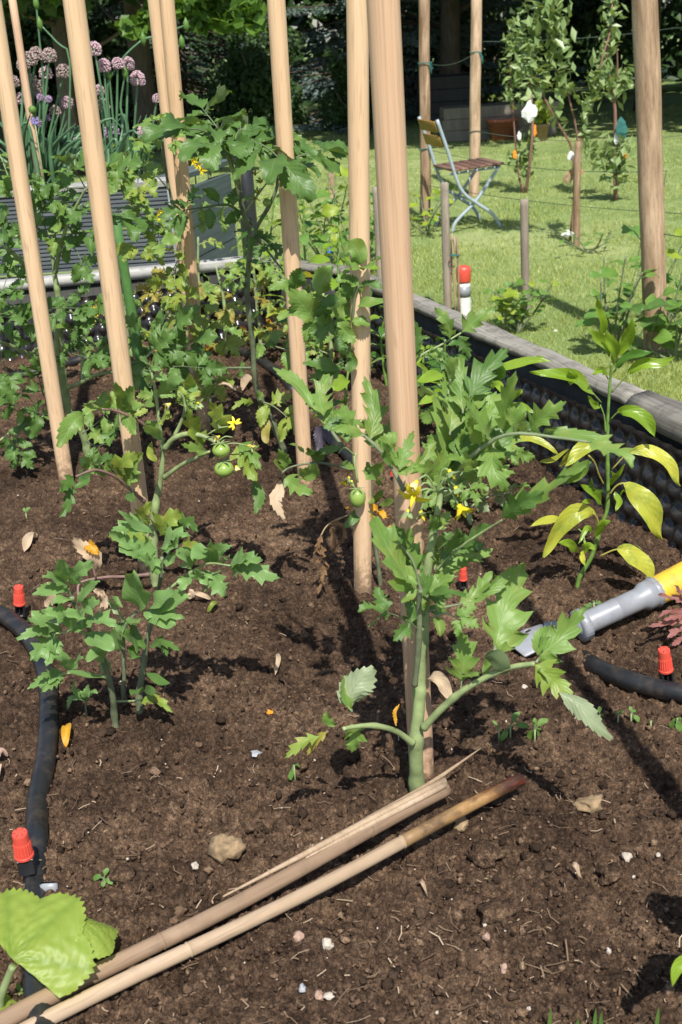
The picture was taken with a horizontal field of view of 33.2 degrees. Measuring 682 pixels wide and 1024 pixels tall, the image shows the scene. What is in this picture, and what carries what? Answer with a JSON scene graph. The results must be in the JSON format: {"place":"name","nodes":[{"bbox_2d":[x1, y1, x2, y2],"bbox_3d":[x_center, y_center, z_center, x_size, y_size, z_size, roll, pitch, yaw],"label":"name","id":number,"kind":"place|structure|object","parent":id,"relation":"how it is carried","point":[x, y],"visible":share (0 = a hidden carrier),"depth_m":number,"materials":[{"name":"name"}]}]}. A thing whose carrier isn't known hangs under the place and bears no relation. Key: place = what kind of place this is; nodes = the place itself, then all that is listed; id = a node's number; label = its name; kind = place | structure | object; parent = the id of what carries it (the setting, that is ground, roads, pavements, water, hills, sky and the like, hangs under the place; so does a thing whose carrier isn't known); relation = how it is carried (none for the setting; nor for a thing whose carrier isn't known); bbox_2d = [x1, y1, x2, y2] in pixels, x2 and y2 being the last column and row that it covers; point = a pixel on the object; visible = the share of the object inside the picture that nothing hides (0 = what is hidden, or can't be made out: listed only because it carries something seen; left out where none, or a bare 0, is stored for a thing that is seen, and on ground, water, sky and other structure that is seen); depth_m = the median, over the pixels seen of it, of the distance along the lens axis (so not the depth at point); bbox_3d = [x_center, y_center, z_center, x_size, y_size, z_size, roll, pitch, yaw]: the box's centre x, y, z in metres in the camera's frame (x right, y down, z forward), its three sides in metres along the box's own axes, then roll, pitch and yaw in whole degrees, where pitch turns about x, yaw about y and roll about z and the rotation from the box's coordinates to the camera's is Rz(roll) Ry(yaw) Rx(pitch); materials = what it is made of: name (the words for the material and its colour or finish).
{"place":"outdoors","nodes":[
{"label":"outdoors","id":0,"kind":"place"},
{"bbox_2d":[314,366,351,417],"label":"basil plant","id":1,"kind":"object","parent":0,"point":[340,382],"visible":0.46,"depth_m":2.53,"materials":[{"name":"green plant"}]},
{"bbox_2d":[0,36,681,401],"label":"lawn","id":2,"kind":"structure","parent":0,"point":[671,93],"depth_m":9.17,"materials":[{"name":"green plant"}]},
{"bbox_2d":[5,6,91,135],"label":"shrub","id":3,"kind":"object","parent":2,"relation":"on","point":[29,32],"visible":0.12,"depth_m":18.41,"materials":[{"name":"green plant"}]},
{"bbox_2d":[2,0,160,151],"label":"leafy tree","id":4,"kind":"object","parent":2,"relation":"on","point":[139,54],"visible":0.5,"depth_m":15.23,"materials":[{"name":"green plant"}]},
{"bbox_2d":[18,0,159,138],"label":"shrub","id":5,"kind":"object","parent":2,"relation":"on","point":[98,32],"visible":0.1,"depth_m":18.97,"materials":[{"name":"green plant"}]},
{"bbox_2d":[0,159,237,279],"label":"raised bed","id":6,"kind":"object","parent":2,"relation":"on","point":[221,184],"visible":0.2,"depth_m":3.74,"materials":[{"name":"grey metal"}]},
{"bbox_2d":[8,0,42,184],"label":"plant stake","id":7,"kind":"object","parent":6,"relation":"on","point":[16,26],"visible":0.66,"depth_m":3.72,"materials":[{"name":"brown wood"}]},
{"bbox_2d":[0,0,188,185],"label":"chive plant","id":8,"kind":"object","parent":6,"relation":"on","point":[70,143],"visible":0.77,"depth_m":3.85,"materials":[{"name":"green plant"}]},
{"bbox_2d":[21,0,266,174],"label":"leafy tree","id":9,"kind":"object","parent":2,"relation":"on","point":[222,17],"visible":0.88,"depth_m":11.43,"materials":[{"name":"green plant"}]},
{"bbox_2d":[45,1,318,142],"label":"spruce tree","id":10,"kind":"object","parent":2,"relation":"on","point":[117,8],"visible":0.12,"depth_m":18.88,"materials":[{"name":"green plant"}]},
{"bbox_2d":[234,157,263,293],"bbox_3d":[-0.375,-1.035,4.871,0.072,0.936,0.068,-4,23,0],"label":"bed post","id":11,"kind":"object","parent":2,"relation":"on","point":[247,183],"visible":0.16,"depth_m":4.73,"materials":[{"name":"black plastic"}]},
{"bbox_2d":[190,22,309,128],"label":"shrub","id":12,"kind":"object","parent":2,"relation":"on","point":[248,77],"visible":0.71,"depth_m":17.35,"materials":[{"name":"green plant"}]},
{"bbox_2d":[275,182,348,262],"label":"bush","id":13,"kind":"object","parent":2,"relation":"on","point":[333,220],"visible":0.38,"depth_m":7.00,"materials":[{"name":"green plant"}]},
{"bbox_2d":[0,256,681,557],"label":"raised bed","id":14,"kind":"object","parent":2,"relation":"on","point":[579,412],"visible":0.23,"depth_m":2.34,"materials":[{"name":"grey wood"}]},
{"bbox_2d":[0,326,681,1023],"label":"soil","id":15,"kind":"structure","parent":14,"relation":"in","point":[180,490],"depth_m":1.49,"materials":[{"name":"brown soil"}]},
{"bbox_2d":[0,605,58,1023],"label":"hose","id":16,"kind":"object","parent":15,"relation":"on","point":[36,813],"visible":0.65,"depth_m":1.43,"materials":[{"name":"black rubber"}]},
{"bbox_2d":[13,584,25,616],"bbox_3d":[-0.512,0.142,1.819,0.022,0.056,0.019,-4,23,0],"label":"drip emitter","id":17,"kind":"object","parent":16,"relation":"attached to","point":[19,602],"visible":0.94,"depth_m":1.81,"materials":[{"name":"red plastic"}]},
{"bbox_2d":[12,828,35,876],"bbox_3d":[-0.348,0.372,1.250,0.022,0.056,0.022,-4,23,0],"label":"drip emitter","id":18,"kind":"object","parent":16,"relation":"attached to","point":[23,850],"visible":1,"depth_m":1.24,"materials":[{"name":"red plastic"}]},
{"bbox_2d":[0,0,73,483],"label":"plant stake","id":19,"kind":"object","parent":15,"relation":"on","point":[23,204],"visible":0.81,"depth_m":2.23,"materials":[{"name":"brown wood"}]},
{"bbox_2d":[0,887,118,1010],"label":"cucumber plant","id":20,"kind":"object","parent":15,"relation":"on","point":[57,944],"visible":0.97,"depth_m":1.10,"materials":[{"name":"green plant"}]},
{"bbox_2d":[16,559,118,727],"bbox_3d":[-0.334,0.198,1.476,0.128,0.345,0.099,-4,23,0],"label":"tomato plant","id":21,"kind":"object","parent":15,"relation":"on","point":[48,648],"visible":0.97,"depth_m":1.43,"materials":[{"name":"green plant"}]},
{"bbox_2d":[28,309,132,379],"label":"tomato plant","id":22,"kind":"object","parent":15,"relation":"on","point":[81,350],"visible":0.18,"depth_m":3.09,"materials":[{"name":"green plant"}]},
{"bbox_2d":[66,680,97,716],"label":"seedling","id":23,"kind":"object","parent":15,"relation":"on","point":[85,693],"visible":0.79,"depth_m":1.56,"materials":[{"name":"green plant"}]},
{"bbox_2d":[63,0,149,577],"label":"plant stake","id":24,"kind":"object","parent":15,"relation":"on","point":[76,22],"visible":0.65,"depth_m":1.74,"materials":[{"name":"brown wood"}]},
{"bbox_2d":[0,150,227,468],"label":"tomato plant","id":25,"kind":"object","parent":15,"relation":"on","point":[161,338],"visible":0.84,"depth_m":2.36,"materials":[{"name":"green plant"}]},
{"bbox_2d":[98,610,137,705],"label":"tomato plant","id":26,"kind":"object","parent":15,"relation":"on","point":[119,641],"visible":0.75,"depth_m":1.57,"materials":[{"name":"green plant"}]},
{"bbox_2d":[109,864,135,886],"bbox_3d":[-0.241,0.400,1.258,0.030,0.024,0.025,-4,23,0],"label":"clod","id":27,"kind":"object","parent":15,"relation":"on","point":[123,874],"visible":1,"depth_m":1.25,"materials":[{"name":"soil"}]},
{"bbox_2d":[92,294,156,361],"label":"tomato plant","id":28,"kind":"object","parent":15,"relation":"on","point":[103,341],"visible":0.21,"depth_m":3.27,"materials":[{"name":"green plant"}]},
{"bbox_2d":[113,213,149,401],"bbox_3d":[-0.525,-0.464,2.906,0.025,0.581,0.025,17,33,40],"label":"plant stake","id":29,"kind":"object","parent":15,"relation":"on","point":[126,283],"visible":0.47,"depth_m":2.86,"materials":[{"name":"green plastic"}]},
{"bbox_2d":[43,355,265,608],"bbox_3d":[-0.312,-0.034,1.866,0.377,0.469,0.136,-4,23,0],"label":"tomato plant","id":30,"kind":"object","parent":15,"relation":"on","point":[131,409],"visible":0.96,"depth_m":1.83,"materials":[{"name":"green plant"}]},
{"bbox_2d":[148,0,194,403],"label":"plant stake","id":31,"kind":"object","parent":15,"relation":"on","point":[155,24],"visible":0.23,"depth_m":2.56,"materials":[{"name":"brown wood"}]},
{"bbox_2d":[105,112,245,422],"bbox_3d":[-0.349,-0.487,2.546,0.305,0.773,0.182,-4,23,0],"label":"tomato plant","id":32,"kind":"object","parent":15,"relation":"on","point":[133,194],"visible":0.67,"depth_m":2.48,"materials":[{"name":"green plant"}]},
{"bbox_2d":[140,281,223,351],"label":"tomato plant","id":33,"kind":"object","parent":15,"relation":"on","point":[145,309],"visible":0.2,"depth_m":3.20,"materials":[{"name":"green plant"}]},
{"bbox_2d":[159,0,210,433],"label":"plant stake","id":34,"kind":"object","parent":15,"relation":"on","point":[172,61],"visible":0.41,"depth_m":2.45,"materials":[{"name":"brown wood"}]},
{"bbox_2d":[143,315,242,401],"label":"tomato plant","id":35,"kind":"object","parent":15,"relation":"on","point":[231,330],"visible":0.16,"depth_m":2.95,"materials":[{"name":"green plant"}]},
{"bbox_2d":[107,510,279,714],"bbox_3d":[-0.194,0.155,1.503,0.244,0.380,0.082,-4,23,0],"label":"tomato plant","id":36,"kind":"object","parent":15,"relation":"on","point":[160,611],"visible":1,"depth_m":1.46,"materials":[{"name":"green plant"}]},
{"bbox_2d":[176,237,225,303],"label":"tomato plant","id":37,"kind":"object","parent":15,"relation":"on","point":[212,299],"visible":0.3,"depth_m":3.50,"materials":[{"name":"green plant"}]},
{"bbox_2d":[179,259,262,354],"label":"tomato plant","id":38,"kind":"object","parent":15,"relation":"on","point":[222,295],"visible":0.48,"depth_m":3.25,"materials":[{"name":"green plant"}]},
{"bbox_2d":[208,833,246,863],"bbox_3d":[-0.129,0.382,1.294,0.045,0.035,0.033,-4,23,0],"label":"stone","id":39,"kind":"object","parent":15,"relation":"on","point":[222,848],"visible":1,"depth_m":1.28,"materials":[{"name":"beige stone"}]},
{"bbox_2d":[0,748,480,1023],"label":"bamboo cane","id":40,"kind":"object","parent":15,"relation":"on","point":[377,822],"visible":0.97,"depth_m":1.21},
{"bbox_2d":[141,84,347,454],"bbox_3d":[-0.145,-0.400,2.243,0.390,0.827,0.348,-4,23,0],"label":"tomato plant","id":41,"kind":"object","parent":15,"relation":"on","point":[212,146],"visible":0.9,"depth_m":2.17,"materials":[{"name":"green plant"}]},
{"bbox_2d":[212,338,291,390],"bbox_3d":[-0.255,-0.434,3.266,0.056,0.043,0.701,-13,25,-21],"label":"hose","id":42,"kind":"object","parent":15,"relation":"on","point":[265,363],"visible":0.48,"depth_m":3.18,"materials":[{"name":"black rubber"}]},
{"bbox_2d":[222,255,287,342],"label":"tomato plant","id":43,"kind":"object","parent":15,"relation":"on","point":[229,283],"visible":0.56,"depth_m":3.36,"materials":[{"name":"green plant"}]},
{"bbox_2d":[237,197,300,283],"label":"pepper plant","id":44,"kind":"object","parent":15,"relation":"on","point":[254,247],"visible":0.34,"depth_m":3.50,"materials":[{"name":"green plant"}]},
{"bbox_2d":[19,773,524,1023],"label":"bamboo cane","id":45,"kind":"object","parent":15,"relation":"on","point":[86,998],"visible":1,"depth_m":1.17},
{"bbox_2d":[243,260,334,357],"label":"tomato plant","id":46,"kind":"object","parent":15,"relation":"on","point":[259,283],"visible":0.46,"depth_m":3.14,"materials":[{"name":"green plant"}]},
{"bbox_2d":[267,0,312,488],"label":"plant stake","id":47,"kind":"object","parent":15,"relation":"on","point":[278,38],"visible":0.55,"depth_m":2.12,"materials":[{"name":"brown wood"}]},
{"bbox_2d":[266,183,332,264],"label":"pepper plant","id":48,"kind":"object","parent":15,"relation":"on","point":[304,238],"visible":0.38,"depth_m":3.50,"materials":[{"name":"green plant"}]},
{"bbox_2d":[307,231,349,364],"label":"pepper plant","id":49,"kind":"object","parent":15,"relation":"on","point":[319,259],"visible":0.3,"depth_m":3.07,"materials":[{"name":"green plant"}]},
{"bbox_2d":[268,238,393,594],"bbox_3d":[-0.021,-0.102,1.767,0.195,0.634,0.115,-4,23,0],"label":"tomato plant","id":50,"kind":"object","parent":15,"relation":"on","point":[305,307],"visible":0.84,"depth_m":1.68,"materials":[{"name":"green plant"}]},
{"bbox_2d":[305,293,372,384],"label":"tomato plant","id":51,"kind":"object","parent":15,"relation":"on","point":[329,339],"visible":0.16,"depth_m":2.94,"materials":[{"name":"green plant"}]},
{"bbox_2d":[0,360,681,1023],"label":"straw bits","id":52,"kind":"object","parent":15,"relation":"on","point":[388,860],"visible":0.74,"depth_m":1.22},
{"bbox_2d":[320,222,379,269],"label":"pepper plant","id":53,"kind":"object","parent":15,"relation":"on","point":[327,245],"visible":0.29,"depth_m":3.44,"materials":[{"name":"green plant"}]},
{"bbox_2d":[346,0,371,594],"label":"plant stake","id":54,"kind":"object","parent":15,"relation":"on","point":[358,108],"visible":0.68,"depth_m":1.62,"materials":[{"name":"brown wood"}]},
{"bbox_2d":[370,305,387,385],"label":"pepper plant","id":55,"kind":"object","parent":15,"relation":"on","point":[381,331],"visible":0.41,"depth_m":2.96,"materials":[{"name":"green plant"}]},
{"bbox_2d":[366,0,433,778],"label":"plant stake","id":56,"kind":"object","parent":15,"relation":"on","point":[386,63],"visible":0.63,"depth_m":1.15,"materials":[{"name":"brown wood"}]},
{"bbox_2d":[418,336,468,433],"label":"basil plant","id":57,"kind":"object","parent":15,"relation":"on","point":[437,367],"visible":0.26,"depth_m":2.49,"materials":[{"name":"green plant"}]},
{"bbox_2d":[273,348,634,792],"bbox_3d":[0.117,0.112,1.288,0.379,0.604,0.265,0,23,9],"label":"tomato plant","id":58,"kind":"object","parent":15,"relation":"on","point":[461,445],"visible":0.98,"depth_m":1.23,"materials":[{"name":"green plant"}]},
{"bbox_2d":[414,306,495,369],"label":"tomato plant","id":59,"kind":"object","parent":15,"relation":"on","point":[469,324],"visible":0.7,"depth_m":2.32,"materials":[{"name":"green plant"}]},
{"bbox_2d":[422,447,535,524],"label":"tomato plant","id":60,"kind":"object","parent":15,"relation":"on","point":[499,499],"visible":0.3,"depth_m":2.13,"materials":[{"name":"green plant"}]},
{"bbox_2d":[467,839,507,868],"bbox_3d":[0.161,0.379,1.263,0.039,0.029,0.032,11,27,31],"label":"clod","id":61,"kind":"object","parent":15,"relation":"on","point":[484,854],"visible":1,"depth_m":1.26,"materials":[{"name":"soil"}]},
{"bbox_2d":[416,355,570,497],"bbox_3d":[0.294,-0.134,2.179,0.300,0.342,0.055,-4,23,0],"label":"pepper plant","id":62,"kind":"object","parent":15,"relation":"on","point":[427,376],"visible":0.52,"depth_m":2.13,"materials":[{"name":"green plant"}]},
{"bbox_2d":[477,897,517,923],"bbox_3d":[0.164,0.417,1.193,0.042,0.025,0.037,-4,23,0],"label":"clod","id":63,"kind":"object","parent":15,"relation":"on","point":[495,910],"visible":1,"depth_m":1.19,"materials":[{"name":"soil"}]},
{"bbox_2d":[500,711,529,741],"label":"weed seedling","id":64,"kind":"object","parent":15,"relation":"on","point":[504,733],"visible":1,"depth_m":1.48,"materials":[{"name":"green plant"}]},
{"bbox_2d":[571,794,603,814],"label":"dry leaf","id":65,"kind":"object","parent":15,"relation":"on","point":[590,804],"visible":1,"depth_m":1.34,"materials":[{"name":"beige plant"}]},
{"bbox_2d":[514,561,681,656],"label":"trowel","id":66,"kind":"object","parent":15,"relation":"on","point":[642,595],"visible":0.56,"depth_m":1.71,"materials":[{"name":"grey plastic"}]},
{"bbox_2d":[530,299,680,587],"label":"pepper plant","id":67,"kind":"object","parent":15,"relation":"on","point":[645,503],"visible":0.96,"depth_m":1.75,"materials":[{"name":"green plant"}]},
{"bbox_2d":[595,864,622,884],"bbox_3d":[0.291,0.395,1.244,0.027,0.027,0.028,12,27,32],"label":"clod","id":68,"kind":"object","parent":15,"relation":"on","point":[611,874],"visible":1,"depth_m":1.24,"materials":[{"name":"soil"}]},
{"bbox_2d":[582,650,681,702],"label":"hose","id":69,"kind":"object","parent":15,"relation":"on","point":[620,677],"visible":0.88,"depth_m":1.57,"materials":[{"name":"black rubber"}]},
{"bbox_2d":[658,646,673,681],"bbox_3d":[0.442,0.211,1.555,0.025,0.060,0.021,-4,23,0],"label":"drip emitter","id":70,"kind":"object","parent":69,"relation":"attached to","point":[665,668],"visible":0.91,"depth_m":1.55,"materials":[{"name":"red plastic"}]},
{"bbox_2d":[648,585,681,645],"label":"red lettuce","id":71,"kind":"object","parent":15,"relation":"on","point":[672,620],"visible":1,"depth_m":1.64,"materials":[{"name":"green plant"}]},
{"bbox_2d":[317,51,372,130],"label":"shrub","id":72,"kind":"object","parent":2,"relation":"on","point":[338,113],"visible":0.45,"depth_m":17.19,"materials":[{"name":"green plant"}]},
{"bbox_2d":[10,0,681,115],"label":"woodland","id":73,"kind":"object","parent":2,"relation":"on","point":[302,23],"visible":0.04,"depth_m":23.34,"materials":[{"name":"green plant"}]},
{"bbox_2d":[300,166,409,265],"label":"bush","id":74,"kind":"object","parent":2,"relation":"on","point":[331,210],"visible":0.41,"depth_m":6.73,"materials":[{"name":"green plant"}]},
{"bbox_2d":[372,186,381,279],"bbox_3d":[0.208,-1.454,6.348,0.041,0.685,0.041,-4,23,0],"label":"wooden post","id":75,"kind":"object","parent":2,"relation":"on","point":[376,230],"visible":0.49,"depth_m":6.29,"materials":[{"name":"grey wood"}]},
{"bbox_2d":[203,0,586,133],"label":"spruce tree","id":76,"kind":"object","parent":2,"relation":"on","point":[314,87],"visible":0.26,"depth_m":18.52,"materials":[{"name":"green plant"}]},
{"bbox_2d":[419,0,430,222],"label":"wooden post","id":77,"kind":"object","parent":2,"relation":"on","point":[424,87],"visible":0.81,"depth_m":8.27,"materials":[{"name":"brown wood"}]},
{"bbox_2d":[409,184,454,234],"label":"bush","id":78,"kind":"object","parent":2,"relation":"on","point":[435,192],"visible":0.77,"depth_m":8.07,"materials":[{"name":"green plant"}]},
{"bbox_2d":[416,73,469,124],"bbox_3d":[1.517,-6.046,16.773,0.750,0.675,0.700,-4,23,0],"label":"compost bin","id":79,"kind":"object","parent":2,"relation":"on","point":[450,90],"visible":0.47,"depth_m":16.42,"materials":[{"name":"black plastic"}]},
{"bbox_2d":[440,182,451,308],"bbox_3d":[0.531,-1.266,5.749,0.043,0.764,0.043,-4,23,0],"label":"wooden post","id":80,"kind":"object","parent":2,"relation":"on","point":[445,217],"visible":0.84,"depth_m":5.70,"materials":[{"name":"grey wood"}]},
{"bbox_2d":[440,0,470,74],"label":"leafy tree","id":81,"kind":"object","parent":2,"relation":"on","point":[450,48],"visible":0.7,"depth_m":16.88,"materials":[{"name":"plant"}]},
{"bbox_2d":[417,116,503,233],"bbox_3d":[0.853,-2.417,8.143,0.500,0.785,0.425,-9,23,-12],"label":"folding chair","id":82,"kind":"object","parent":2,"relation":"on","point":[454,167],"visible":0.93,"depth_m":8.04,"materials":[{"name":"blue paint"}]},
{"bbox_2d":[456,265,470,315],"bbox_3d":[0.622,-1.118,5.781,0.075,0.255,0.074,-4,23,0],"label":"bottle","id":83,"kind":"object","parent":2,"relation":"on","point":[465,285],"visible":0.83,"depth_m":5.75,"materials":[{"name":"white plastic"}]},
{"bbox_2d":[468,0,481,195],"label":"wooden post","id":84,"kind":"object","parent":2,"relation":"on","point":[475,78],"visible":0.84,"depth_m":9.51,"materials":[{"name":"brown wood"}]},
{"bbox_2d":[400,4,557,102],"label":"shrub","id":85,"kind":"object","parent":2,"relation":"on","point":[488,52],"visible":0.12,"depth_m":20.00,"materials":[{"name":"green plant"}]},
{"bbox_2d":[437,99,558,141],"bbox_3d":[1.991,-4.996,14.583,1.490,0.402,0.500,-4,23,0],"label":"planter box","id":86,"kind":"object","parent":2,"relation":"on","point":[454,121],"visible":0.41,"depth_m":14.35,"materials":[{"name":"brown wood"}]},
{"bbox_2d":[486,117,518,140],"bbox_3d":[2.018,-4.788,14.283,0.410,0.260,0.410,-4,23,0],"label":"flower pot","id":87,"kind":"object","parent":2,"relation":"on","point":[500,127],"visible":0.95,"depth_m":14.16,"materials":[{"name":"ceramic"}]},
{"bbox_2d":[491,1,539,192],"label":"apple tree","id":88,"kind":"object","parent":2,"relation":"on","point":[530,149],"visible":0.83,"depth_m":9.52,"materials":[{"name":"green plant"}]},
{"bbox_2d":[483,278,558,332],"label":"bush","id":89,"kind":"object","parent":2,"relation":"on","point":[514,313],"visible":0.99,"depth_m":5.41,"materials":[{"name":"green plant"}]},
{"bbox_2d":[520,199,530,312],"bbox_3d":[0.918,-1.211,5.675,0.046,0.670,0.050,-5,23,0],"label":"wooden post","id":90,"kind":"object","parent":2,"relation":"on","point":[524,230],"visible":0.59,"depth_m":5.62,"materials":[{"name":"grey wood"}]},
{"bbox_2d":[529,98,554,141],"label":"potted plant","id":91,"kind":"object","parent":2,"relation":"on","point":[542,123],"visible":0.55,"depth_m":13.71,"materials":[{"name":"green plant"}]},
{"bbox_2d":[514,0,609,241],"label":"apple tree","id":92,"kind":"object","parent":2,"relation":"on","point":[548,17],"visible":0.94,"depth_m":7.05,"materials":[{"name":"green plant"}]},
{"bbox_2d":[573,141,581,246],"bbox_3d":[1.496,-1.958,7.235,0.050,0.746,0.048,-4,23,0],"label":"wooden post","id":93,"kind":"object","parent":2,"relation":"on","point":[576,188],"visible":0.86,"depth_m":7.19,"materials":[{"name":"brown wood"}]},
{"bbox_2d":[559,230,615,252],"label":"bush","id":94,"kind":"object","parent":2,"relation":"on","point":[590,242],"visible":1,"depth_m":7.10,"materials":[{"name":"green plant"}]},
{"bbox_2d":[502,0,681,94],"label":"shrub","id":95,"kind":"object","parent":2,"relation":"on","point":[584,18],"visible":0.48,"depth_m":19.46,"materials":[{"name":"green plant"}]},
{"bbox_2d":[582,0,637,200],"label":"apple tree","id":96,"kind":"object","parent":2,"relation":"on","point":[615,165],"visible":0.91,"depth_m":8.86,"materials":[{"name":"green plant"}]},
{"bbox_2d":[575,256,659,341],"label":"bush","id":97,"kind":"object","parent":2,"relation":"on","point":[627,292],"visible":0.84,"depth_m":4.91,"materials":[{"name":"green plant"}]},
{"bbox_2d":[631,0,666,353],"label":"wooden post","id":98,"kind":"object","parent":2,"relation":"on","point":[646,53],"visible":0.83,"depth_m":4.71,"materials":[{"name":"brown wood"}]},
{"bbox_2d":[621,223,681,319],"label":"bush","id":99,"kind":"object","parent":2,"relation":"on","point":[635,232],"visible":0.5,"depth_m":5.33,"materials":[{"name":"green plant"}]},
{"bbox_2d":[627,287,681,361],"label":"bush","id":100,"kind":"object","parent":2,"relation":"on","point":[665,328],"visible":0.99,"depth_m":4.80,"materials":[{"name":"green plant"}]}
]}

